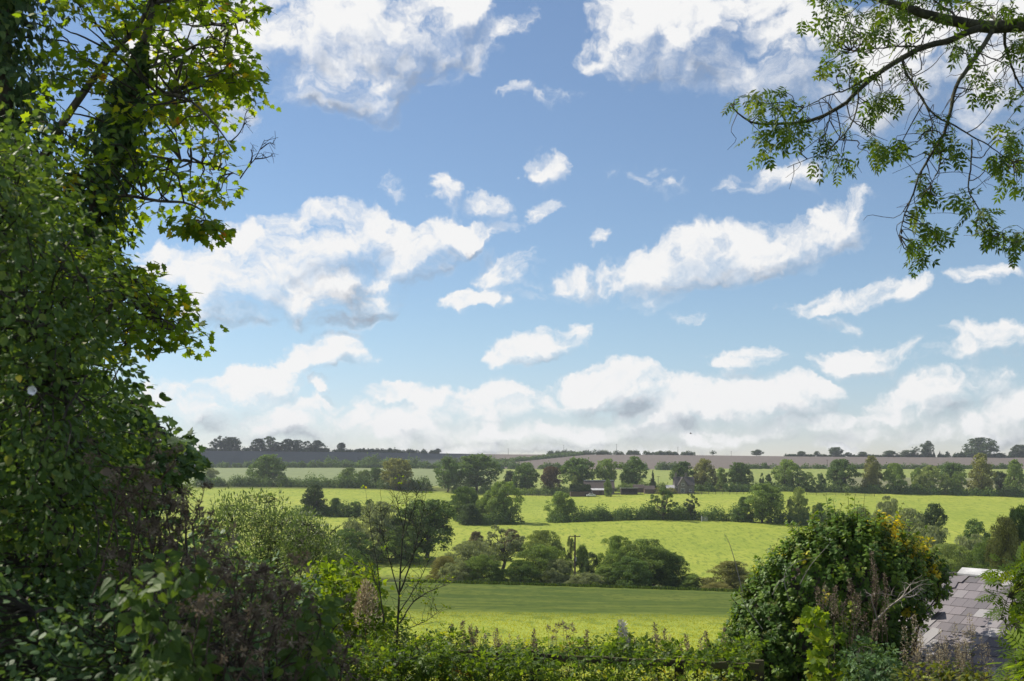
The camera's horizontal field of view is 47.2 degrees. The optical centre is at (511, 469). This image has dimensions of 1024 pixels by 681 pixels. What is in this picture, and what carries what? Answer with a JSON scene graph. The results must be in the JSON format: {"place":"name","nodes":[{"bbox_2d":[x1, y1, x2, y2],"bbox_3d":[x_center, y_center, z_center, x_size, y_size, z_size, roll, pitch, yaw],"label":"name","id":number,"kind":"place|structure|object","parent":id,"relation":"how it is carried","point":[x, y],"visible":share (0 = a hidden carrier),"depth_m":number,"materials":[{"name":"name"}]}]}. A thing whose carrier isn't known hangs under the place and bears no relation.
{"place":"outdoors","nodes":[
{"label":"outdoors","id":0,"kind":"place"},
{"bbox_2d":[12,0,1023,456],"label":"sky","id":1,"kind":"structure","parent":0,"point":[472,226],"materials":[{"name":"blue"}]},
{"bbox_2d":[354,610,730,680],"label":"meadow grass","id":2,"kind":"structure","parent":0,"point":[587,625],"depth_m":48.89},
{"bbox_2d":[70,451,1023,680],"bbox_3d":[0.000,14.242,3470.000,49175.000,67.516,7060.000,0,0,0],"label":"ground","id":3,"kind":"structure","parent":0,"point":[702,547],"depth_m":336.71,"materials":[{"name":"plant"}]},
{"bbox_2d":[0,87,182,680],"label":"hornbeam hedge","id":4,"kind":"object","parent":3,"relation":"on","point":[63,446],"visible":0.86,"depth_m":5.75,"materials":[{"name":"green plant"}]},
{"bbox_2d":[8,336,202,655],"bbox_3d":[-3.228,0.978,9.203,1.443,4.097,2.409,0,0,0],"label":"elder bush","id":5,"kind":"object","parent":3,"relation":"on","point":[163,397],"visible":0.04,"depth_m":9.06,"materials":[{"name":"green plant"}]},
{"bbox_2d":[79,430,181,680],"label":"burdock","id":6,"kind":"object","parent":3,"relation":"on","point":[108,472],"visible":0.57,"depth_m":5.25,"materials":[{"name":"plant"}]},
{"bbox_2d":[0,0,280,673],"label":"sycamore tree","id":7,"kind":"object","parent":3,"relation":"on","point":[119,126],"visible":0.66,"depth_m":11.84,"materials":[{"name":"green plant"}]},
{"bbox_2d":[79,388,212,662],"bbox_3d":[-2.655,1.178,8.602,0.894,3.526,1.433,0,0,-11],"label":"field maple","id":8,"kind":"object","parent":3,"relation":"on","point":[190,459],"visible":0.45,"depth_m":8.27,"materials":[{"name":"green plant"}]},
{"bbox_2d":[99,548,225,680],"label":"bindweed heap","id":9,"kind":"object","parent":3,"relation":"on","point":[162,660],"visible":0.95,"depth_m":4.09,"materials":[{"name":"green plant"}]},
{"bbox_2d":[122,443,216,671],"bbox_3d":[-1.618,1.153,5.251,0.592,2.546,0.778,0,0,0],"label":"burdock","id":10,"kind":"object","parent":3,"relation":"on","point":[166,524],"visible":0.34,"depth_m":5.31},
{"bbox_2d":[0,555,344,680],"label":"shaded undergrowth","id":11,"kind":"object","parent":3,"relation":"on","point":[40,652],"visible":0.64,"depth_m":4.69,"materials":[{"name":"green plant"}]},
{"bbox_2d":[129,481,239,672],"bbox_3d":[-1.468,1.214,5.089,0.612,2.339,0.886,0,0,0],"label":"burdock","id":12,"kind":"object","parent":3,"relation":"on","point":[187,560],"visible":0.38,"depth_m":5.06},
{"bbox_2d":[170,565,297,680],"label":"burdock","id":13,"kind":"object","parent":3,"relation":"on","point":[199,606],"visible":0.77,"depth_m":4.24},
{"bbox_2d":[137,516,345,680],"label":"dark thicket","id":14,"kind":"object","parent":3,"relation":"on","point":[226,590],"visible":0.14,"depth_m":12.98,"materials":[{"name":"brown plant"}]},
{"bbox_2d":[193,486,308,596],"bbox_3d":[-4.824,2.319,21.750,2.217,4.119,2.890,0,0,0],"label":"sallow scrub","id":15,"kind":"object","parent":3,"relation":"on","point":[271,529],"visible":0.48,"depth_m":21.30,"materials":[{"name":"green plant"}]},
{"bbox_2d":[194,522,322,680],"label":"burdock","id":16,"kind":"object","parent":3,"relation":"on","point":[264,569],"visible":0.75,"depth_m":4.58,"materials":[{"name":"plant"}]},
{"bbox_2d":[244,454,286,484],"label":"oak tree","id":17,"kind":"object","parent":3,"relation":"on","point":[270,466],"visible":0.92,"depth_m":552.81,"materials":[{"name":"green plant"}]},
{"bbox_2d":[218,549,320,680],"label":"burdock","id":18,"kind":"object","parent":3,"relation":"on","point":[279,622],"visible":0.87,"depth_m":4.58,"materials":[{"name":"plant"}]},
{"bbox_2d":[273,594,346,680],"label":"bindweed trail","id":19,"kind":"object","parent":3,"relation":"on","point":[323,643],"visible":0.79,"depth_m":4.86,"materials":[{"name":"green plant"}]},
{"bbox_2d":[192,471,432,489],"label":"hedge","id":20,"kind":"object","parent":3,"relation":"on","point":[285,481],"visible":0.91,"depth_m":541.64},
{"bbox_2d":[270,505,357,606],"bbox_3d":[-3.557,2.459,20.780,1.549,3.659,2.823,0,0,0],"label":"sallow scrub","id":21,"kind":"object","parent":3,"relation":"on","point":[303,538],"visible":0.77,"depth_m":20.16,"materials":[{"name":"green plant"}]},
{"bbox_2d":[299,484,328,515],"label":"ivy clad tree","id":22,"kind":"object","parent":3,"relation":"on","point":[313,499],"visible":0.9,"depth_m":370.40,"materials":[{"name":"green plant"}]},
{"bbox_2d":[270,593,370,680],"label":"burdock","id":23,"kind":"object","parent":3,"relation":"on","point":[345,664],"visible":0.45,"depth_m":5.54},
{"bbox_2d":[204,446,439,453],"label":"hedge","id":24,"kind":"object","parent":3,"relation":"on","point":[297,449],"visible":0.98,"depth_m":1170.37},
{"bbox_2d":[211,459,440,468],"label":"hedge","id":25,"kind":"object","parent":3,"relation":"on","point":[320,464],"visible":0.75,"depth_m":828.13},
{"bbox_2d":[290,500,384,517],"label":"hedge","id":26,"kind":"object","parent":3,"relation":"on","point":[342,511],"visible":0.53,"depth_m":368.77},
{"bbox_2d":[296,553,395,645],"bbox_3d":[-2.334,2.499,16.482,1.531,2.738,2.114,0,0,0],"label":"hop tangle","id":27,"kind":"object","parent":3,"relation":"on","point":[331,579],"visible":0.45,"depth_m":16.11,"materials":[{"name":"green plant"}]},
{"bbox_2d":[326,528,375,557],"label":"willow tree","id":28,"kind":"object","parent":3,"relation":"on","point":[350,536],"visible":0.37,"depth_m":253.56,"materials":[{"name":"green plant"}]},
{"bbox_2d":[352,579,382,674],"bbox_3d":[-1.824,2.478,14.811,0.385,2.255,0.396,0,0,0],"label":"dry weed","id":29,"kind":"object","parent":3,"relation":"on","point":[363,599],"visible":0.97,"depth_m":14.79,"materials":[{"name":"brown plant"}]},
{"bbox_2d":[321,636,414,680],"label":"bramble bush","id":30,"kind":"object","parent":3,"relation":"on","point":[367,658],"visible":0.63,"depth_m":13.23,"materials":[{"name":"green plant"}]},
{"bbox_2d":[342,501,417,561],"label":"willow tree","id":31,"kind":"object","parent":3,"relation":"on","point":[353,524],"visible":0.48,"depth_m":259.09,"materials":[{"name":"green plant"}]},
{"bbox_2d":[338,613,423,680],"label":"bramble bush","id":32,"kind":"object","parent":3,"relation":"on","point":[405,639],"visible":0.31,"depth_m":15.24,"materials":[{"name":"green plant"}]},
{"bbox_2d":[379,457,414,489],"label":"rounded tree","id":33,"kind":"object","parent":3,"relation":"on","point":[392,471],"visible":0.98,"depth_m":532.71,"materials":[{"name":"green plant"}]},
{"bbox_2d":[376,525,424,564],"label":"willow tree","id":34,"kind":"object","parent":3,"relation":"on","point":[398,540],"visible":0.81,"depth_m":255.69,"materials":[{"name":"green plant"}]},
{"bbox_2d":[352,474,467,641],"bbox_3d":[-1.411,1.556,15.950,1.585,3.006,0.709,0,0,-12],"label":"young tree","id":35,"kind":"object","parent":3,"relation":"on","point":[399,590],"visible":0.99,"depth_m":15.99,"materials":[{"name":"green plant"}]},
{"bbox_2d":[324,452,516,467],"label":"hedge","id":36,"kind":"object","parent":3,"relation":"on","point":[374,459],"visible":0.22,"depth_m":850.34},
{"bbox_2d":[388,499,457,558],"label":"broad tree","id":37,"kind":"object","parent":3,"relation":"on","point":[440,515],"visible":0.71,"depth_m":263.52,"materials":[{"name":"green plant"}]},
{"bbox_2d":[397,624,488,680],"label":"bramble bush","id":38,"kind":"object","parent":3,"relation":"on","point":[429,641],"visible":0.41,"depth_m":14.96,"materials":[{"name":"green plant"}]},
{"bbox_2d":[434,456,465,491],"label":"hedgerow tree","id":39,"kind":"object","parent":3,"relation":"on","point":[449,464],"visible":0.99,"depth_m":530.02,"materials":[{"name":"green plant"}]},
{"bbox_2d":[437,560,479,580],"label":"pale shrub","id":40,"kind":"object","parent":3,"relation":"on","point":[457,566],"visible":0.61,"depth_m":205.16,"materials":[{"name":"green plant"}]},
{"bbox_2d":[365,634,559,680],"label":"bramble bush","id":41,"kind":"object","parent":3,"relation":"on","point":[431,663],"visible":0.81,"depth_m":14.03,"materials":[{"name":"green plant"}]},
{"bbox_2d":[448,486,480,520],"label":"hedge tree","id":42,"kind":"object","parent":3,"relation":"on","point":[462,496],"visible":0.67,"depth_m":364.12,"materials":[{"name":"green plant"}]},
{"bbox_2d":[456,503,483,524],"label":"thorn bush","id":43,"kind":"object","parent":3,"relation":"on","point":[469,509],"visible":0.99,"depth_m":350.33,"materials":[{"name":"green plant"}]},
{"bbox_2d":[443,540,507,579],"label":"willow tree","id":44,"kind":"object","parent":3,"relation":"on","point":[466,550],"visible":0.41,"depth_m":212.64,"materials":[{"name":"green plant"}]},
{"bbox_2d":[457,453,503,490],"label":"broad tree","id":45,"kind":"object","parent":3,"relation":"on","point":[472,465],"visible":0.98,"depth_m":535.96,"materials":[{"name":"green plant"}]},
{"bbox_2d":[460,554,506,581],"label":"willow tree","id":46,"kind":"object","parent":3,"relation":"on","point":[478,563],"visible":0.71,"depth_m":205.56,"materials":[{"name":"green plant"}]},
{"bbox_2d":[478,524,525,568],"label":"willow tree","id":47,"kind":"object","parent":3,"relation":"on","point":[503,555],"visible":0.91,"depth_m":249.11,"materials":[{"name":"green plant"}]},
{"bbox_2d":[483,480,524,516],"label":"hedge tree","id":48,"kind":"object","parent":3,"relation":"on","point":[498,489],"visible":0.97,"depth_m":357.86,"materials":[{"name":"green plant"}]},
{"bbox_2d":[451,481,569,495],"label":"hedge","id":49,"kind":"object","parent":3,"relation":"on","point":[535,491],"visible":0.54,"depth_m":523.95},
{"bbox_2d":[461,627,563,680],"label":"bramble bush","id":50,"kind":"object","parent":3,"relation":"on","point":[525,676],"visible":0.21,"depth_m":15.38,"materials":[{"name":"green plant"}]},
{"bbox_2d":[499,560,539,582],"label":"willow tree","id":51,"kind":"object","parent":3,"relation":"on","point":[517,577],"visible":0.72,"depth_m":205.86,"materials":[{"name":"green plant"}]},
{"bbox_2d":[512,462,539,489],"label":"hedgerow tree","id":52,"kind":"object","parent":3,"relation":"on","point":[526,478],"visible":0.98,"depth_m":531.36,"materials":[{"name":"green plant"}]},
{"bbox_2d":[487,451,583,461],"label":"hedge","id":53,"kind":"object","parent":3,"relation":"on","point":[538,457],"visible":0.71,"depth_m":1051.09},
{"bbox_2d":[308,644,763,680],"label":"post and rail fence","id":54,"kind":"object","parent":3,"relation":"on","point":[757,666],"visible":0.31,"depth_m":14.58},
{"bbox_2d":[509,544,571,583],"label":"willow tree","id":55,"kind":"object","parent":3,"relation":"on","point":[543,553],"visible":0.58,"depth_m":210.20,"materials":[{"name":"green plant"}]},
{"bbox_2d":[523,530,567,566],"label":"willow tree","id":56,"kind":"object","parent":3,"relation":"on","point":[542,538],"visible":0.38,"depth_m":237.04,"materials":[{"name":"green plant"}]},
{"bbox_2d":[540,466,564,488],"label":"copper tree","id":57,"kind":"object","parent":3,"relation":"on","point":[549,476],"visible":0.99,"depth_m":523.92,"materials":[{"name":"brown plant"}]},
{"bbox_2d":[539,559,576,583],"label":"willow tree","id":58,"kind":"object","parent":3,"relation":"on","point":[561,566],"visible":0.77,"depth_m":206.56,"materials":[{"name":"green plant"}]},
{"bbox_2d":[543,491,576,519],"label":"hedge tree","id":59,"kind":"object","parent":3,"relation":"on","point":[560,503],"visible":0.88,"depth_m":364.43,"materials":[{"name":"green plant"}]},
{"bbox_2d":[403,579,750,591],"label":"field edge grass","id":60,"kind":"structure","parent":3,"relation":"on","point":[595,585],"depth_m":188.82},
{"bbox_2d":[559,456,597,484],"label":"broad tree","id":61,"kind":"object","parent":3,"relation":"on","point":[578,467],"visible":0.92,"depth_m":542.29,"materials":[{"name":"green plant"}]},
{"bbox_2d":[458,500,704,524],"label":"hedge","id":62,"kind":"object","parent":3,"relation":"on","point":[598,513],"visible":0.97,"depth_m":362.23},
{"bbox_2d":[534,624,641,680],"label":"bramble bush","id":63,"kind":"object","parent":3,"relation":"on","point":[615,644],"visible":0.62,"depth_m":15.26,"materials":[{"name":"green plant"}]},
{"bbox_2d":[595,458,617,480],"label":"broad tree","id":64,"kind":"object","parent":3,"relation":"on","point":[610,474],"visible":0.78,"depth_m":541.94,"materials":[{"name":"green plant"}]},
{"bbox_2d":[535,660,681,680],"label":"bramble bush","id":65,"kind":"object","parent":3,"relation":"on","point":[611,675],"visible":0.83,"depth_m":14.60,"materials":[{"name":"green plant"}]},
{"bbox_2d":[595,535,644,580],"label":"pointed tree","id":66,"kind":"object","parent":3,"relation":"on","point":[614,547],"visible":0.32,"depth_m":212.58,"materials":[{"name":"green plant"}]},
{"bbox_2d":[547,449,695,454],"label":"hedge","id":67,"kind":"object","parent":3,"relation":"on","point":[631,452],"visible":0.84,"depth_m":1173.46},
{"bbox_2d":[605,556,652,586],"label":"dark bush","id":68,"kind":"object","parent":3,"relation":"on","point":[640,578],"visible":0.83,"depth_m":203.02,"materials":[{"name":"green plant"}]},
{"bbox_2d":[616,455,647,484],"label":"broad tree","id":69,"kind":"object","parent":3,"relation":"on","point":[630,474],"visible":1,"depth_m":541.20,"materials":[{"name":"green plant"}]},
{"bbox_2d":[617,538,679,585],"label":"pointed tree","id":70,"kind":"object","parent":3,"relation":"on","point":[654,556],"visible":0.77,"depth_m":210.20,"materials":[{"name":"green plant"}]},
{"bbox_2d":[551,642,751,680],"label":"bramble bush","id":71,"kind":"object","parent":3,"relation":"on","point":[693,666],"visible":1,"depth_m":14.07,"materials":[{"name":"green plant"}]},
{"bbox_2d":[648,487,677,519],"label":"hedge tree","id":72,"kind":"object","parent":3,"relation":"on","point":[666,494],"visible":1,"depth_m":363.55,"materials":[{"name":"green plant"}]},
{"bbox_2d":[653,552,694,587],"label":"dark bush","id":73,"kind":"object","parent":3,"relation":"on","point":[680,561],"visible":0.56,"depth_m":210.30,"materials":[{"name":"green plant"}]},
{"bbox_2d":[629,632,723,676],"bbox_3d":[2.142,2.955,15.443,1.337,1.590,1.483,0,0,0],"label":"bramble bush","id":74,"kind":"object","parent":3,"relation":"on","point":[672,652],"visible":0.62,"depth_m":15.17,"materials":[{"name":"green plant"}]},
{"bbox_2d":[666,472,694,493],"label":"stone cottage","id":75,"kind":"structure","parent":3,"relation":"on","point":[680,485],"depth_m":522.00,"materials":[{"name":"grey stone"}]},
{"bbox_2d":[693,458,718,487],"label":"tall tree","id":76,"kind":"object","parent":3,"relation":"on","point":[701,476],"visible":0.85,"depth_m":536.14,"materials":[{"name":"green plant"}]},
{"bbox_2d":[694,478,751,491],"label":"hedge","id":77,"kind":"object","parent":3,"relation":"on","point":[731,488],"visible":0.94,"depth_m":529.39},
{"bbox_2d":[697,561,755,588],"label":"olive thicket","id":78,"kind":"object","parent":3,"relation":"on","point":[729,573],"visible":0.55,"depth_m":203.32,"materials":[{"name":"green plant"}]},
{"bbox_2d":[702,630,768,680],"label":"bramble bush","id":79,"kind":"object","parent":3,"relation":"on","point":[727,648],"visible":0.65,"depth_m":15.20,"materials":[{"name":"green plant"}]},
{"bbox_2d":[727,462,753,487],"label":"broad tree","id":80,"kind":"object","parent":3,"relation":"on","point":[739,471],"visible":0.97,"depth_m":537.30,"materials":[{"name":"green plant"}]},
{"bbox_2d":[742,482,785,522],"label":"hedge tree","id":81,"kind":"object","parent":3,"relation":"on","point":[765,502],"visible":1,"depth_m":360.08,"materials":[{"name":"green plant"}]},
{"bbox_2d":[694,502,847,525],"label":"hedge","id":82,"kind":"object","parent":3,"relation":"on","point":[720,516],"visible":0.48,"depth_m":361.94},
{"bbox_2d":[771,458,803,486],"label":"broad tree","id":83,"kind":"object","parent":3,"relation":"on","point":[784,468],"visible":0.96,"depth_m":538.10,"materials":[{"name":"green plant"}]},
{"bbox_2d":[786,486,809,520],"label":"hedge tree","id":84,"kind":"object","parent":3,"relation":"on","point":[795,506],"visible":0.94,"depth_m":358.99,"materials":[{"name":"green plant"}]},
{"bbox_2d":[793,604,850,680],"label":"vine","id":85,"kind":"object","parent":3,"relation":"on","point":[822,642],"visible":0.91,"depth_m":14.76,"materials":[{"name":"green plant"}]},
{"bbox_2d":[705,493,957,680],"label":"ivy mound","id":86,"kind":"object","parent":3,"relation":"on","point":[832,553],"visible":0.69,"depth_m":17.28,"materials":[{"name":"green plant"}]},
{"bbox_2d":[825,459,861,486],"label":"broad tree","id":87,"kind":"object","parent":3,"relation":"on","point":[837,470],"visible":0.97,"depth_m":537.92,"materials":[{"name":"green plant"}]},
{"bbox_2d":[838,577,861,672],"bbox_3d":[4.582,2.575,15.846,0.340,2.256,0.326,0,0,0],"label":"dead dock","id":88,"kind":"object","parent":3,"relation":"on","point":[858,601],"visible":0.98,"depth_m":15.89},
{"bbox_2d":[860,455,883,487],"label":"tall tree","id":89,"kind":"object","parent":3,"relation":"on","point":[871,474],"visible":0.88,"depth_m":534.02,"materials":[{"name":"green plant"}]},
{"bbox_2d":[721,0,1023,278],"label":"ash tree","id":90,"kind":"object","parent":3,"relation":"on","point":[1008,23],"visible":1,"depth_m":11.40,"materials":[{"name":"green plant"}]},
{"bbox_2d":[829,635,919,680],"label":"bramble bush","id":91,"kind":"object","parent":3,"relation":"on","point":[859,667],"visible":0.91,"depth_m":14.13,"materials":[{"name":"green plant"}]},
{"bbox_2d":[746,462,1021,468],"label":"hedge","id":92,"kind":"object","parent":3,"relation":"on","point":[885,466],"visible":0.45,"depth_m":840.56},
{"bbox_2d":[748,481,1023,496],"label":"hedge","id":93,"kind":"object","parent":3,"relation":"on","point":[919,490],"visible":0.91,"depth_m":529.66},
{"bbox_2d":[879,463,908,491],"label":"hedgerow tree","id":94,"kind":"object","parent":3,"relation":"on","point":[893,474],"visible":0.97,"depth_m":531.98,"materials":[{"name":"green plant"}]},
{"bbox_2d":[886,508,927,537],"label":"willow tree","id":95,"kind":"object","parent":3,"relation":"on","point":[911,512],"visible":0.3,"depth_m":279.07,"materials":[{"name":"green plant"}]},
{"bbox_2d":[911,465,949,492],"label":"broad tree","id":96,"kind":"object","parent":3,"relation":"on","point":[927,478],"visible":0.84,"depth_m":533.85,"materials":[{"name":"green plant"}]},
{"bbox_2d":[912,525,951,567],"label":"willow tree","id":97,"kind":"object","parent":3,"relation":"on","point":[934,532],"visible":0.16,"depth_m":238.67,"materials":[{"name":"green plant"}]},
{"bbox_2d":[917,503,948,543],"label":"dark tree","id":98,"kind":"object","parent":3,"relation":"on","point":[932,517],"visible":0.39,"depth_m":284.14,"materials":[{"name":"green plant"}]},
{"bbox_2d":[887,660,1015,680],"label":"weed patch","id":99,"kind":"object","parent":3,"relation":"on","point":[947,674],"visible":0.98,"depth_m":12.99,"materials":[{"name":"green plant"}]},
{"bbox_2d":[929,543,977,571],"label":"willow tree","id":100,"kind":"object","parent":3,"relation":"on","point":[947,551],"visible":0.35,"depth_m":188.22,"materials":[{"name":"green plant"}]},
{"bbox_2d":[897,567,1023,680],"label":"slate roofed ruin","id":101,"kind":"object","parent":3,"relation":"on","point":[961,603],"visible":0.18,"depth_m":18.64,"materials":[{"name":"stone"}]},
{"bbox_2d":[961,437,1000,457],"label":"skyline tree","id":102,"kind":"object","parent":3,"relation":"on","point":[980,445],"visible":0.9,"depth_m":1170.65,"materials":[{"name":"green plant"}]},
{"bbox_2d":[966,452,996,492],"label":"tall tree","id":103,"kind":"object","parent":3,"relation":"on","point":[982,471],"visible":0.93,"depth_m":533.91,"materials":[{"name":"green plant"}]},
{"bbox_2d":[965,537,1002,568],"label":"willow tree","id":104,"kind":"object","parent":3,"relation":"on","point":[978,553],"visible":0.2,"depth_m":184.41,"materials":[{"name":"green plant"}]},
{"bbox_2d":[973,540,1023,680],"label":"ash sapling","id":105,"kind":"object","parent":3,"relation":"on","point":[1015,612],"visible":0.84,"depth_m":14.96,"materials":[{"name":"green plant"}]},
{"bbox_2d":[983,514,1023,571],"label":"brown tree","id":106,"kind":"object","parent":3,"relation":"on","point":[998,542],"visible":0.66,"depth_m":149.15,"materials":[{"name":"green plant"}]},
{"bbox_2d":[986,624,1023,680],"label":"elder shoot","id":107,"kind":"object","parent":3,"relation":"on","point":[1017,674],"visible":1,"depth_m":11.48,"materials":[{"name":"green plant"}]},
{"bbox_2d":[1002,459,1023,490],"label":"tall tree","id":108,"kind":"object","parent":3,"relation":"on","point":[1015,470],"visible":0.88,"depth_m":534.71,"materials":[{"name":"green plant"}]},
{"bbox_2d":[1004,504,1023,562],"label":"dark tree","id":109,"kind":"object","parent":3,"relation":"on","point":[1016,514],"visible":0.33,"depth_m":151.60,"materials":[{"name":"green plant"}]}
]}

